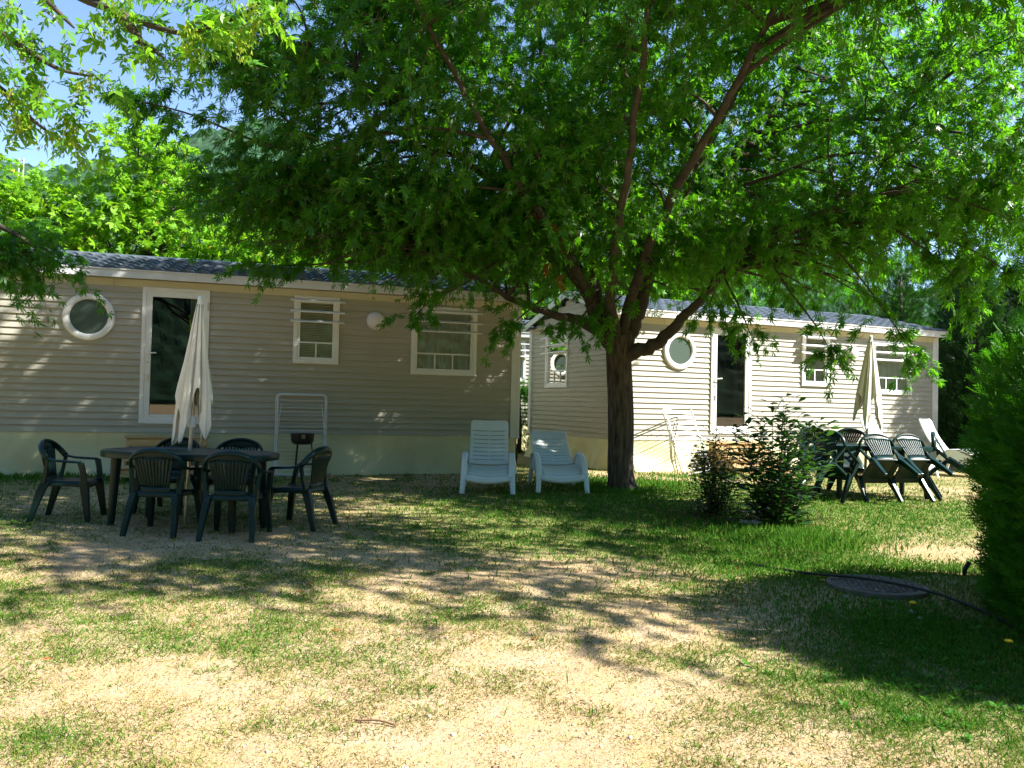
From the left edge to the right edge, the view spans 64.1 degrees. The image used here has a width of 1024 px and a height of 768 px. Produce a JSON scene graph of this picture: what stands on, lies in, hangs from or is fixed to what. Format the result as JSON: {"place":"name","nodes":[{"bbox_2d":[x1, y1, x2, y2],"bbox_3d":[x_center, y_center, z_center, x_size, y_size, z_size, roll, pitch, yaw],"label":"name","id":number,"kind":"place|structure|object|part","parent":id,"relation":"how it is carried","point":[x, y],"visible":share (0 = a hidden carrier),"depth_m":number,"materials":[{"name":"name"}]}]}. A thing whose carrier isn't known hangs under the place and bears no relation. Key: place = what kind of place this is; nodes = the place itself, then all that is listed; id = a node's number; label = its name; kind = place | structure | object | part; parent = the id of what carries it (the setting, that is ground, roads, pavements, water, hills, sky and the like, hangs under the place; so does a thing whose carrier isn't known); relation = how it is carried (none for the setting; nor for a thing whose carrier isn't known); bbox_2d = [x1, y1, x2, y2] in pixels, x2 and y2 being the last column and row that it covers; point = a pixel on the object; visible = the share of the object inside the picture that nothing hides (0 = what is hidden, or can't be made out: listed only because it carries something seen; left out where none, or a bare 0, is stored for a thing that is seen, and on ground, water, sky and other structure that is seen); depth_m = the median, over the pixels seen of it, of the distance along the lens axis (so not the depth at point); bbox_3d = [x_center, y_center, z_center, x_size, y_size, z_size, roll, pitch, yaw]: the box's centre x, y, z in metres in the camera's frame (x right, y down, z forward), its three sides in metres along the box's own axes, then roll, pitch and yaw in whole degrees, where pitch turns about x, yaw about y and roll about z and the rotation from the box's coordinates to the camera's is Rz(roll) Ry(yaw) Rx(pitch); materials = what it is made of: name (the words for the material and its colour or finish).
{"place":"outdoors","nodes":[
{"label":"outdoors","id":0,"kind":"place"},
{"bbox_2d":[0,116,1021,414],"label":"hills","id":1,"kind":"structure","parent":0,"point":[200,144],"depth_m":253.77,"materials":[{"name":"green plant"}]},
{"bbox_2d":[0,449,1023,767],"bbox_3d":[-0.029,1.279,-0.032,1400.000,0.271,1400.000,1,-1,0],"label":"ground","id":2,"kind":"structure","parent":0,"point":[638,701],"depth_m":4.39,"materials":[{"name":"beige gravel"}]},
{"bbox_2d":[0,205,113,338],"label":"maple tree","id":3,"kind":"object","parent":2,"relation":"on","point":[14,260],"visible":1,"depth_m":10.05,"materials":[{"name":"green plant"}]},
{"bbox_2d":[0,153,129,252],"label":"leafy tree","id":4,"kind":"object","parent":2,"relation":"on","point":[19,197],"visible":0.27,"depth_m":18.76,"materials":[{"name":"green plant"}]},
{"bbox_2d":[26,438,106,522],"bbox_3d":[-4.426,0.948,8.172,0.577,0.798,0.583,2,-1,-10],"label":"plastic armchair","id":5,"kind":"object","parent":2,"relation":"on","point":[47,448],"visible":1,"depth_m":8.10,"materials":[{"name":"green plastic"}]},
{"bbox_2d":[13,107,271,264],"bbox_3d":[-8.295,-2.639,19.530,6.968,8.495,4.504,1,-1,0],"label":"leafy tree","id":6,"kind":"object","parent":2,"relation":"on","point":[141,204],"visible":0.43,"depth_m":18.96,"materials":[{"name":"green plant"}]},
{"bbox_2d":[0,0,301,175],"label":"box elder tree","id":7,"kind":"object","parent":2,"relation":"on","point":[25,122],"visible":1,"depth_m":4.15,"materials":[{"name":"green plant"}]},
{"bbox_2d":[119,447,202,537],"bbox_3d":[-3.224,0.976,7.573,0.583,0.798,0.577,1,-1,3],"label":"plastic armchair","id":8,"kind":"object","parent":2,"relation":"on","point":[150,490],"visible":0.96,"depth_m":7.38,"materials":[{"name":"green plastic"}]},
{"bbox_2d":[120,435,209,480],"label":"wooden steps","id":9,"kind":"structure","parent":2,"relation":"on","point":[143,440],"depth_m":11.69,"materials":[{"name":"brown wood"}]},
{"bbox_2d":[133,437,199,514],"bbox_3d":[-3.701,0.975,8.849,0.583,0.798,0.577,1,-1,4],"label":"plastic armchair","id":10,"kind":"object","parent":2,"relation":"on","point":[176,472],"visible":0.41,"depth_m":8.99,"materials":[{"name":"green plastic"}]},
{"bbox_2d":[100,447,279,532],"bbox_3d":[-3.154,1.017,7.995,1.760,0.726,0.920,1,-1,11],"label":"garden table","id":11,"kind":"object","parent":2,"relation":"on","point":[118,455],"visible":0.69,"depth_m":7.81,"materials":[{"name":"green plastic"}]},
{"bbox_2d":[171,296,212,522],"bbox_3d":[-3.175,0.299,8.120,0.416,2.356,0.295,3,-1,0],"label":"parasol","id":12,"kind":"object","parent":2,"relation":"on","point":[194,385],"visible":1,"depth_m":8.07,"materials":[{"name":"fabric"}]},
{"bbox_2d":[202,438,263,499],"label":"plastic armchair","id":13,"kind":"object","parent":2,"relation":"on","point":[243,443],"visible":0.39,"depth_m":8.91,"materials":[{"name":"green plastic"}]},
{"bbox_2d":[195,451,272,541],"bbox_3d":[-2.522,0.994,7.473,0.583,0.798,0.577,1,-1,-2],"label":"plastic armchair","id":14,"kind":"object","parent":2,"relation":"on","point":[232,460],"visible":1,"depth_m":7.28,"materials":[{"name":"green plastic"}]},
{"bbox_2d":[0,248,530,475],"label":"mobile home","id":15,"kind":"object","parent":2,"relation":"on","point":[82,378],"visible":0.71,"depth_m":12.68,"materials":[{"name":"beige plastic"}]},
{"bbox_2d":[62,291,115,340],"bbox_3d":[-6.127,-0.983,11.842,0.704,0.717,0.085,2,-2,-17],"label":"round window","id":16,"kind":"structure","parent":15,"relation":"in","point":[80,318],"depth_m":11.84,"materials":[{"name":"white plastic"}]},
{"bbox_2d":[138,286,209,423],"bbox_3d":[-5.031,-0.416,12.213,0.937,2.020,0.161,2,-2,-19],"label":"door","id":17,"kind":"structure","parent":15,"relation":"in","point":[148,292],"depth_m":12.09,"materials":[{"name":"white plastic"}]},
{"bbox_2d":[290,295,344,364],"bbox_3d":[-3.046,-0.843,12.789,0.826,1.056,0.197,2,-2,-17],"label":"window","id":18,"kind":"structure","parent":15,"relation":"in","point":[312,358],"depth_m":12.82,"materials":[{"name":"white plastic"}]},
{"bbox_2d":[408,306,482,375],"bbox_3d":[-1.095,-0.700,13.393,1.226,1.115,0.197,2,-2,-17],"label":"window","id":19,"kind":"structure","parent":15,"relation":"in","point":[448,350],"depth_m":13.45,"materials":[{"name":"white plastic"}]},
{"bbox_2d":[174,188,370,270],"bbox_3d":[-5.697,-1.802,20.265,5.910,6.986,4.266,1,-1,0],"label":"leafy tree","id":20,"kind":"object","parent":2,"relation":"on","point":[264,256],"visible":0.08,"depth_m":19.50,"materials":[{"name":"green plant"}]},
{"bbox_2d":[260,446,337,530],"bbox_3d":[-2.081,1.004,8.090,0.577,0.798,0.583,1,-1,14],"label":"plastic armchair","id":21,"kind":"object","parent":2,"relation":"on","point":[321,456],"visible":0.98,"depth_m":7.96,"materials":[{"name":"green plastic"}]},
{"bbox_2d":[274,393,327,475],"bbox_3d":[-3.232,0.774,12.535,0.779,1.279,0.070,2,-9,-17],"label":"clothes airer","id":22,"kind":"object","parent":2,"relation":"on","point":[324,423],"visible":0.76,"depth_m":12.54,"materials":[{"name":"white metal"}]},
{"bbox_2d":[290,433,314,465],"bbox_3d":[-3.104,1.063,12.145,0.387,0.672,0.369,2,-2,-17],"label":"barbecue","id":23,"kind":"object","parent":2,"relation":"on","point":[302,438],"visible":0.94,"depth_m":12.00,"materials":[{"name":"black metal"}]},
{"bbox_2d":[354,719,396,726],"bbox_3d":[-0.560,1.392,3.372,0.186,0.014,0.022,1,-1,13],"label":"stick","id":24,"kind":"object","parent":2,"relation":"on","point":[387,722],"visible":1,"depth_m":3.38,"materials":[{"name":"brown wood"}]},
{"bbox_2d":[329,260,508,278],"bbox_3d":[-2.234,-1.472,19.191,4.793,6.417,3.570,1,-1,0],"label":"leafy tree","id":25,"kind":"object","parent":2,"relation":"on","point":[397,271],"depth_m":19.28,"materials":[{"name":"green plant"}]},
{"bbox_2d":[101,484,838,646],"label":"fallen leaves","id":26,"kind":"object","parent":2,"relation":"on","point":[450,596],"visible":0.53,"depth_m":5.49,"materials":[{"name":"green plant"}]},
{"bbox_2d":[459,420,514,494],"bbox_3d":[-0.322,0.985,11.287,0.734,0.952,1.207,1,-1,-1],"label":"sun lounger","id":27,"kind":"object","parent":2,"relation":"on","point":[491,448],"visible":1,"depth_m":11.50,"materials":[{"name":"white plastic"}]},
{"bbox_2d":[387,259,635,319],"bbox_3d":[-0.470,-2.861,29.458,12.329,9.717,5.327,1,-1,12],"label":"leafy tree","id":28,"kind":"object","parent":2,"relation":"on","point":[527,317],"visible":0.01,"depth_m":28.78,"materials":[{"name":"green plant"}]},
{"bbox_2d":[516,376,529,452],"bbox_3d":[0.478,0.839,19.904,2.750,2.062,1.542,1,-1,0],"label":"clipped hedge","id":29,"kind":"object","parent":2,"relation":"on","point":[523,392],"visible":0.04,"depth_m":19.56,"materials":[{"name":"green plant"}]},
{"bbox_2d":[516,320,532,448],"bbox_3d":[-0.830,-0.017,23.302,8.192,3.696,4.437,1,-1,-7],"label":"mobile home","id":30,"kind":"object","parent":2,"relation":"on","point":[524,370],"depth_m":21.41,"materials":[{"name":"white plastic"}]},
{"bbox_2d":[520,341,528,381],"bbox_3d":[0.019,-0.597,21.359,0.826,1.056,0.197,1,-1,-7],"label":"window","id":31,"kind":"structure","parent":30,"relation":"in","point":[523,343],"depth_m":21.40,"materials":[{"name":"white plastic"}]},
{"bbox_2d":[90,0,1023,491],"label":"maple tree","id":32,"kind":"object","parent":2,"relation":"on","point":[544,202],"visible":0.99,"depth_m":9.53,"materials":[{"name":"green plant"}]},
{"bbox_2d":[527,430,589,493],"bbox_3d":[0.612,1.082,11.610,0.734,0.803,1.357,1,-1,-7],"label":"sun lounger","id":33,"kind":"object","parent":2,"relation":"on","point":[550,448],"visible":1,"depth_m":11.67,"materials":[{"name":"white plastic"}]},
{"bbox_2d":[569,261,741,304],"bbox_3d":[4.133,-1.200,24.215,5.079,6.356,3.997,1,-1,0],"label":"leafy tree","id":34,"kind":"object","parent":2,"relation":"on","point":[664,293],"visible":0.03,"depth_m":23.71,"materials":[{"name":"green plant"}]},
{"bbox_2d":[662,406,710,473],"bbox_3d":[3.173,1.015,14.803,0.779,1.279,0.070,-4,-18,-37],"label":"clothes airer","id":35,"kind":"object","parent":2,"relation":"on","point":[693,419],"visible":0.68,"depth_m":14.79,"materials":[{"name":"white metal"}]},
{"bbox_2d":[677,425,758,515],"bbox_3d":[2.391,1.005,9.465,0.883,1.073,0.965,1,-1,0],"label":"shrub","id":36,"kind":"object","parent":2,"relation":"on","point":[716,503],"visible":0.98,"depth_m":9.38,"materials":[{"name":"green plant"}]},
{"bbox_2d":[523,291,947,471],"bbox_3d":[4.798,0.040,18.113,8.216,3.615,4.440,2,-2,-22],"label":"mobile home","id":37,"kind":"object","parent":2,"relation":"on","point":[567,391],"visible":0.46,"depth_m":16.17,"materials":[{"name":"beige plastic"}]},
{"bbox_2d":[540,331,568,387],"bbox_3d":[0.913,-0.497,17.235,0.197,1.145,1.230,2,-2,-22],"label":"window","id":38,"kind":"structure","parent":37,"relation":"in","point":[556,356],"depth_m":17.26,"materials":[{"name":"white plastic"}]},
{"bbox_2d":[663,331,695,369],"bbox_3d":[3.136,-0.625,15.252,0.704,0.717,0.085,2,-2,-22],"label":"round window","id":39,"kind":"structure","parent":37,"relation":"in","point":[678,355],"depth_m":15.25,"materials":[{"name":"white plastic"}]},
{"bbox_2d":[709,327,751,433],"bbox_3d":[4.194,-0.057,15.719,0.938,2.020,0.165,2,-2,-25],"label":"door","id":40,"kind":"structure","parent":37,"relation":"in","point":[737,372],"depth_m":15.82,"materials":[{"name":"white plastic"}]},
{"bbox_2d":[801,334,835,386],"bbox_3d":[6.128,-0.482,16.449,0.826,1.056,0.197,2,-2,-22],"label":"window","id":41,"kind":"structure","parent":37,"relation":"in","point":[813,381],"depth_m":16.48,"materials":[{"name":"white plastic"}]},
{"bbox_2d":[873,340,918,394],"bbox_3d":[8.024,-0.336,17.211,1.225,1.115,0.197,2,-2,-22],"label":"window","id":42,"kind":"structure","parent":37,"relation":"in","point":[888,366],"depth_m":17.25,"materials":[{"name":"white plastic"}]},
{"bbox_2d":[707,441,790,475],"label":"wooden steps","id":43,"kind":"structure","parent":2,"relation":"on","point":[732,446],"depth_m":15.07,"materials":[{"name":"brown wood"}]},
{"bbox_2d":[617,501,904,548],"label":"bark mulch","id":44,"kind":"object","parent":2,"relation":"on","point":[695,514],"visible":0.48,"depth_m":9.11,"materials":[{"name":"brown wood"}]},
{"bbox_2d":[739,520,761,525],"bbox_3d":[2.539,1.477,8.677,0.251,0.070,0.184,1,-1,0],"label":"stone","id":45,"kind":"object","parent":44,"relation":"on","point":[745,521],"visible":0.41,"depth_m":8.66,"materials":[{"name":"grey stone"}]},
{"bbox_2d":[707,393,848,527],"bbox_3d":[2.832,0.822,8.707,1.328,1.450,1.371,0,-2,39],"label":"laurel bush","id":46,"kind":"object","parent":44,"relation":"on","point":[777,504],"visible":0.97,"depth_m":8.63,"materials":[{"name":"green plant"}]},
{"bbox_2d":[787,426,830,489],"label":"plastic armchair","id":47,"kind":"object","parent":2,"relation":"on","point":[807,442],"visible":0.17,"depth_m":12.15,"materials":[{"name":"green plastic"}]},
{"bbox_2d":[790,430,859,503],"bbox_3d":[4.190,1.069,10.853,0.577,0.798,0.583,41,-19,-21],"label":"plastic armchair","id":48,"kind":"object","parent":2,"relation":"on","point":[838,470],"visible":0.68,"depth_m":10.75,"materials":[{"name":"green plastic"}]},
{"bbox_2d":[659,247,999,334],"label":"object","id":49,"kind":"object","parent":2,"relation":"on","point":[849,291],"visible":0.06,"depth_m":24.47,"materials":[{"name":"green plant"}]},
{"bbox_2d":[829,428,874,489],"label":"plastic armchair","id":50,"kind":"object","parent":2,"relation":"on","point":[847,456],"visible":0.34,"depth_m":12.08,"materials":[{"name":"green plastic"}]},
{"bbox_2d":[852,335,882,488],"bbox_3d":[5.006,0.489,11.506,0.380,2.366,0.301,2,-2,-22],"label":"parasol","id":51,"kind":"object","parent":2,"relation":"on","point":[868,391],"visible":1,"depth_m":11.46,"materials":[{"name":"fabric"}]},
{"bbox_2d":[808,443,936,499],"bbox_3d":[5.024,1.213,11.426,1.760,0.726,0.920,1,-1,-7],"label":"garden table","id":52,"kind":"object","parent":2,"relation":"on","point":[864,447],"visible":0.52,"depth_m":11.07,"materials":[{"name":"green plastic"}]},
{"bbox_2d":[721,534,1023,739],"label":"weeds","id":53,"kind":"object","parent":2,"relation":"on","point":[1020,706],"visible":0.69,"depth_m":4.33,"materials":[{"name":"green plant"}]},
{"bbox_2d":[826,574,928,600],"bbox_3d":[2.667,1.507,5.985,0.690,0.099,0.690,2,-2,-23],"label":"manhole cover","id":54,"kind":"object","parent":2,"relation":"on","point":[873,588],"visible":0.71,"depth_m":5.86,"materials":[{"name":"metal"}]},
{"bbox_2d":[849,433,920,502],"bbox_3d":[4.898,1.104,10.889,0.583,0.577,0.798,2,41,-9],"label":"plastic armchair","id":55,"kind":"object","parent":2,"relation":"on","point":[882,466],"visible":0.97,"depth_m":10.89,"materials":[{"name":"green plastic"}]},
{"bbox_2d":[750,563,1023,629],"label":"hose","id":56,"kind":"object","parent":2,"relation":"on","point":[913,587],"visible":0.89,"depth_m":5.83,"materials":[{"name":"black rubber"}]},
{"bbox_2d":[859,417,938,477],"bbox_3d":[7.134,1.165,15.169,0.734,1.084,1.263,2,-2,-38],"label":"sun lounger","id":57,"kind":"object","parent":2,"relation":"on","point":[872,423],"visible":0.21,"depth_m":15.59,"materials":[{"name":"white plastic"}]},
{"bbox_2d":[875,262,928,327],"bbox_3d":[10.984,-0.582,23.247,2.972,5.761,2.904,3,-2,-45],"label":"conifer tree","id":58,"kind":"object","parent":2,"relation":"on","point":[897,308],"visible":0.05,"depth_m":23.10,"materials":[{"name":"green plant"}]},
{"bbox_2d":[890,433,954,501],"bbox_3d":[5.396,1.118,11.035,0.583,0.577,0.798,2,41,-13],"label":"plastic armchair","id":59,"kind":"object","parent":2,"relation":"on","point":[918,461],"visible":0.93,"depth_m":11.04,"materials":[{"name":"green plastic"}]},
{"bbox_2d":[925,432,968,500],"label":"plastic armchair","id":60,"kind":"object","parent":2,"relation":"on","point":[934,469],"visible":0.73,"depth_m":11.17,"materials":[{"name":"plastic"}]},
{"bbox_2d":[919,419,975,473],"bbox_3d":[8.826,1.228,15.529,0.734,1.084,2.018,3,-2,-40],"label":"sun lounger","id":61,"kind":"object","parent":2,"relation":"on","point":[952,453],"visible":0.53,"depth_m":16.03,"materials":[{"name":"white plastic"}]},
{"bbox_2d":[929,246,994,443],"bbox_3d":[12.062,-0.799,21.626,2.959,6.210,2.995,2,-1,-14],"label":"conifer tree","id":62,"kind":"object","parent":2,"relation":"on","point":[941,313],"visible":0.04,"depth_m":21.66,"materials":[{"name":"green plant"}]},
{"bbox_2d":[962,561,971,575],"bbox_3d":[3.597,1.475,6.475,0.072,0.154,0.054,1,-1,0],"label":"pipe stub","id":63,"kind":"object","parent":2,"relation":"on","point":[967,565],"visible":0.75,"depth_m":6.46,"materials":[{"name":"black plastic"}]},
{"bbox_2d":[932,235,1021,466],"bbox_3d":[10.920,-0.707,19.240,2.984,5.814,3.057,1,-1,0],"label":"conifer tree","id":64,"kind":"object","parent":2,"relation":"on","point":[951,405],"visible":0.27,"depth_m":18.94,"materials":[{"name":"green plant"}]},
{"bbox_2d":[952,306,1023,631],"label":"clipped conifer","id":65,"kind":"object","parent":2,"relation":"on","point":[996,447],"visible":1,"depth_m":5.02,"materials":[{"name":"green plant"}]},
{"bbox_2d":[958,243,1023,435],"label":"conifer tree","id":66,"kind":"object","parent":2,"relation":"on","point":[1011,295],"visible":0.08,"depth_m":19.59,"materials":[{"name":"green plant"}]},
{"bbox_2d":[1004,639,1013,654],"bbox_3d":[2.691,1.433,4.432,0.048,0.102,0.048,0,-2,30],"label":"dandelion","id":67,"kind":"object","parent":2,"relation":"on","point":[1008,641],"visible":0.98,"depth_m":4.42,"materials":[{"name":"yellow plant"}]},
{"bbox_2d":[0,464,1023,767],"bbox_3d":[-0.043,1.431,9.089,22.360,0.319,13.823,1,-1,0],"label":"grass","id":68,"kind":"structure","parent":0,"point":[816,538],"depth_m":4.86,"materials":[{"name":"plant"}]},
{"bbox_2d":[0,0,1023,289],"label":"sky","id":69,"kind":"structure","parent":0,"point":[72,9],"materials":[{"name":"blue"}]},
{"bbox_2d":[716,370,732,426],"bbox_3d":[4.154,0.361,16.491,0.470,1.250,0.520,2,-2,-22],"label":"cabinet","id":70,"kind":"object","parent":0,"point":[724,409],"visible":0.13,"depth_m":16.24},
{"bbox_3d":[4.248,0.357,16.258,0.460,1.190,0.018,2,-2,-22],"label":"door","id":71,"kind":"part","parent":70,"relation":"part of","materials":[{"name":"white"}]}
]}

